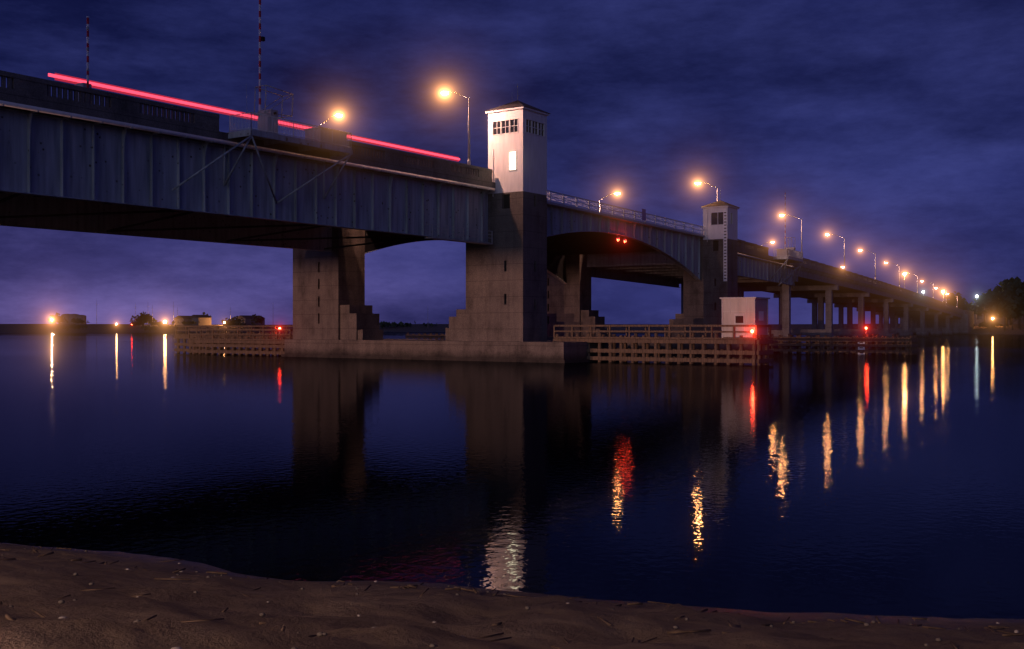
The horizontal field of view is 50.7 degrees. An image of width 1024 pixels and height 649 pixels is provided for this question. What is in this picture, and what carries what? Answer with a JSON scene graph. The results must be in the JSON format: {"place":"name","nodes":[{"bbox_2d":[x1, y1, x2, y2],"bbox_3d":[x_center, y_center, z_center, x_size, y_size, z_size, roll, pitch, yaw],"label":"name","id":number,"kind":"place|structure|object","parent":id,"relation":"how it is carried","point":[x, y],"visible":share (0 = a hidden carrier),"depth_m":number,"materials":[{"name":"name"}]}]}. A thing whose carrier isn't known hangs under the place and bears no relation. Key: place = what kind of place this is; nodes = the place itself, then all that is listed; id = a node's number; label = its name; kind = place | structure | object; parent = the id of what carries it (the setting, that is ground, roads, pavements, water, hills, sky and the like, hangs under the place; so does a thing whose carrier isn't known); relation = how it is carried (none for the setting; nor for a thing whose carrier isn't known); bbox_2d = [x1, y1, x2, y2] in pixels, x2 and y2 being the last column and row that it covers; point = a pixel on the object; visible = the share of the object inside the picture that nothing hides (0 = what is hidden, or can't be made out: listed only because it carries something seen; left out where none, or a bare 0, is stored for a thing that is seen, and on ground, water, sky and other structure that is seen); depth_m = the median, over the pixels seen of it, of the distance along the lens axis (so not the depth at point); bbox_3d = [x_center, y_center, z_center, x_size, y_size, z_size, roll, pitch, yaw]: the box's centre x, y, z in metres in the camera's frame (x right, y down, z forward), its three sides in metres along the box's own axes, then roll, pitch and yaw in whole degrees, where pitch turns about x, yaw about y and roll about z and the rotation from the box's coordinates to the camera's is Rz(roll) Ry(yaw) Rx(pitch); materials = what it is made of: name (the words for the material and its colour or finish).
{"place":"outdoors","nodes":[
{"label":"outdoors","id":0,"kind":"place"},
{"bbox_2d":[48,73,459,161],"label":"tail light trail","id":1,"kind":"object","parent":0,"point":[123,90],"visible":0.93,"depth_m":77.73,"materials":[{"name":"red"}]},
{"bbox_2d":[0,332,1023,618],"bbox_3d":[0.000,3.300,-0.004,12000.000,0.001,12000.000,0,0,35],"label":"water","id":2,"kind":"structure","parent":0,"point":[842,482],"depth_m":24.84,"materials":[{"name":"blue liquid"}]},
{"bbox_2d":[174,325,292,355],"bbox_3d":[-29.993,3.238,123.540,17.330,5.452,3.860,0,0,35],"label":"wooden fender","id":3,"kind":"object","parent":2,"relation":"in","point":[232,341],"visible":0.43,"depth_m":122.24,"materials":[{"name":"wood"}]},
{"bbox_2d":[405,333,444,338],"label":"fender","id":4,"kind":"object","parent":2,"relation":"in","point":[425,336],"visible":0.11,"depth_m":164.02,"materials":[{"name":"metal"}]},
{"bbox_2d":[281,83,618,362],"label":"pier tower","id":5,"kind":"structure","parent":2,"relation":"in","point":[502,317],"depth_m":102.46,"materials":[{"name":"concrete"}]},
{"bbox_2d":[0,107,492,251],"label":"span girders","id":6,"kind":"object","parent":5,"relation":"on","point":[58,173],"visible":0.99,"depth_m":81.03,"materials":[{"name":"metal"}]},
{"bbox_2d":[0,91,495,191],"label":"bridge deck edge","id":7,"kind":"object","parent":6,"relation":"on","point":[69,108],"depth_m":73.52,"materials":[{"name":"concrete"}]},
{"bbox_2d":[75,16,91,102],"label":"warning gate","id":8,"kind":"structure","parent":7,"relation":"on","point":[87,85],"depth_m":67.64,"materials":[{"name":"metal"}]},
{"bbox_2d":[0,70,492,181],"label":"bridge parapet","id":9,"kind":"structure","parent":7,"relation":"on","point":[21,84],"depth_m":71.16,"materials":[{"name":"concrete"}]},
{"bbox_2d":[319,112,342,125],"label":"street lamp","id":10,"kind":"object","parent":9,"relation":"on","point":[338,114],"visible":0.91,"depth_m":111.54,"materials":[{"name":"metal"}]},
{"bbox_2d":[440,90,470,164],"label":"street lamp","id":11,"kind":"object","parent":9,"relation":"on","point":[444,92],"visible":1,"depth_m":98.79,"materials":[{"name":"metal"}]},
{"bbox_2d":[0,100,494,190],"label":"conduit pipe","id":12,"kind":"object","parent":7,"relation":"on","point":[35,109],"visible":0.97,"depth_m":74.52,"materials":[{"name":"grey metal"}]},
{"bbox_2d":[172,0,352,203],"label":"gate platform","id":13,"kind":"structure","parent":7,"relation":"on","point":[333,142],"depth_m":77.87,"materials":[{"name":"metal"}]},
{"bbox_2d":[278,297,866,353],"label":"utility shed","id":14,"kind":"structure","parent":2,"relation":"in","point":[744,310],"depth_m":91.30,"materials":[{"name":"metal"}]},
{"bbox_2d":[547,195,777,351],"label":"pier tower","id":15,"kind":"structure","parent":2,"relation":"in","point":[569,303],"depth_m":140.40,"materials":[{"name":"concrete"}]},
{"bbox_2d":[365,201,704,283],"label":"bascule leaves","id":16,"kind":"object","parent":15,"relation":"attached to","point":[571,230],"visible":0.51,"depth_m":130.31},
{"bbox_2d":[547,190,704,234],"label":"bridge railing","id":17,"kind":"object","parent":16,"relation":"on","point":[664,221],"visible":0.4,"depth_m":121.99,"materials":[{"name":"grey metal"}]},
{"bbox_2d":[723,208,726,280],"bbox_3d":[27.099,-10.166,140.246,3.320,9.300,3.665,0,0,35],"label":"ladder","id":18,"kind":"object","parent":15,"relation":"attached to","point":[724,244],"visible":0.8,"depth_m":137.95,"materials":[{"name":"white metal"}]},
{"bbox_2d":[553,325,772,364],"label":"fender","id":19,"kind":"object","parent":2,"relation":"in","point":[762,352],"visible":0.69,"depth_m":94.89,"materials":[{"name":"wood"}]},
{"bbox_2d":[769,334,918,354],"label":"fender","id":20,"kind":"object","parent":2,"relation":"in","point":[911,345],"visible":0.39,"depth_m":127.17,"materials":[{"name":"wood"}]},
{"bbox_2d":[0,324,1023,648],"bbox_3d":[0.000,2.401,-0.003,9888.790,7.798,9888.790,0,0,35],"label":"ground","id":21,"kind":"structure","parent":0,"point":[388,612],"depth_m":8.75,"materials":[{"name":"brown sand"}]},
{"bbox_2d":[0,546,1023,648],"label":"pebbles","id":22,"kind":"object","parent":21,"relation":"on","point":[408,586],"visible":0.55,"depth_m":10.48,"materials":[{"name":"brown stone"}]},
{"bbox_2d":[44,277,1023,331],"bbox_3d":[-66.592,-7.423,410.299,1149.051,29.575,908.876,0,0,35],"label":"shore trees","id":23,"kind":"object","parent":21,"relation":"on","point":[1007,295],"depth_m":471.29,"materials":[{"name":"plant"}]},
{"bbox_2d":[61,302,1023,324],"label":"shore buildings","id":24,"kind":"structure","parent":21,"relation":"on","point":[247,319],"depth_m":595.73,"materials":[{"name":"brown"}]},
{"bbox_2d":[678,258,973,342],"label":"approach viaduct","id":25,"kind":"object","parent":21,"relation":"on","point":[829,286],"visible":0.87,"depth_m":257.90,"materials":[{"name":"concrete"}]},
{"bbox_2d":[779,214,801,251],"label":"street lamp","id":26,"kind":"object","parent":25,"relation":"on","point":[801,228],"visible":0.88,"depth_m":186.52,"materials":[{"name":"metal"}]},
{"bbox_2d":[825,233,844,269],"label":"street lamp","id":27,"kind":"object","parent":25,"relation":"on","point":[844,248],"visible":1,"depth_m":219.44,"materials":[{"name":"metal"}]},
{"bbox_2d":[858,249,875,278],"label":"street lamp","id":28,"kind":"object","parent":25,"relation":"on","point":[875,261],"visible":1,"depth_m":251.57,"materials":[{"name":"metal"}]},
{"bbox_2d":[884,262,899,286],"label":"street lamp","id":29,"kind":"object","parent":25,"relation":"on","point":[899,272],"visible":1,"depth_m":284.07,"materials":[{"name":"metal"}]},
{"bbox_2d":[0,0,1023,324],"label":"sky","id":30,"kind":"structure","parent":0,"point":[894,129],"materials":[{"name":"blue"}]},
{"bbox_2d":[738,239,798,267],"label":"span deck","id":31,"kind":"structure","parent":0,"point":[752,250],"depth_m":160.87,"materials":[{"name":"concrete"}]},
{"bbox_2d":[587,251,794,287],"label":"span girders","id":32,"kind":"object","parent":31,"relation":"attached to","point":[655,268],"visible":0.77,"depth_m":161.22,"materials":[{"name":"metal"}]},
{"bbox_2d":[695,181,717,200],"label":"street lamp","id":33,"kind":"object","parent":31,"relation":"on","point":[697,182],"visible":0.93,"depth_m":144.29,"materials":[{"name":"metal"}]},
{"bbox_2d":[769,193,802,286],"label":"gate platform","id":34,"kind":"structure","parent":31,"relation":"on","point":[787,254],"depth_m":172.49,"materials":[{"name":"metal"}]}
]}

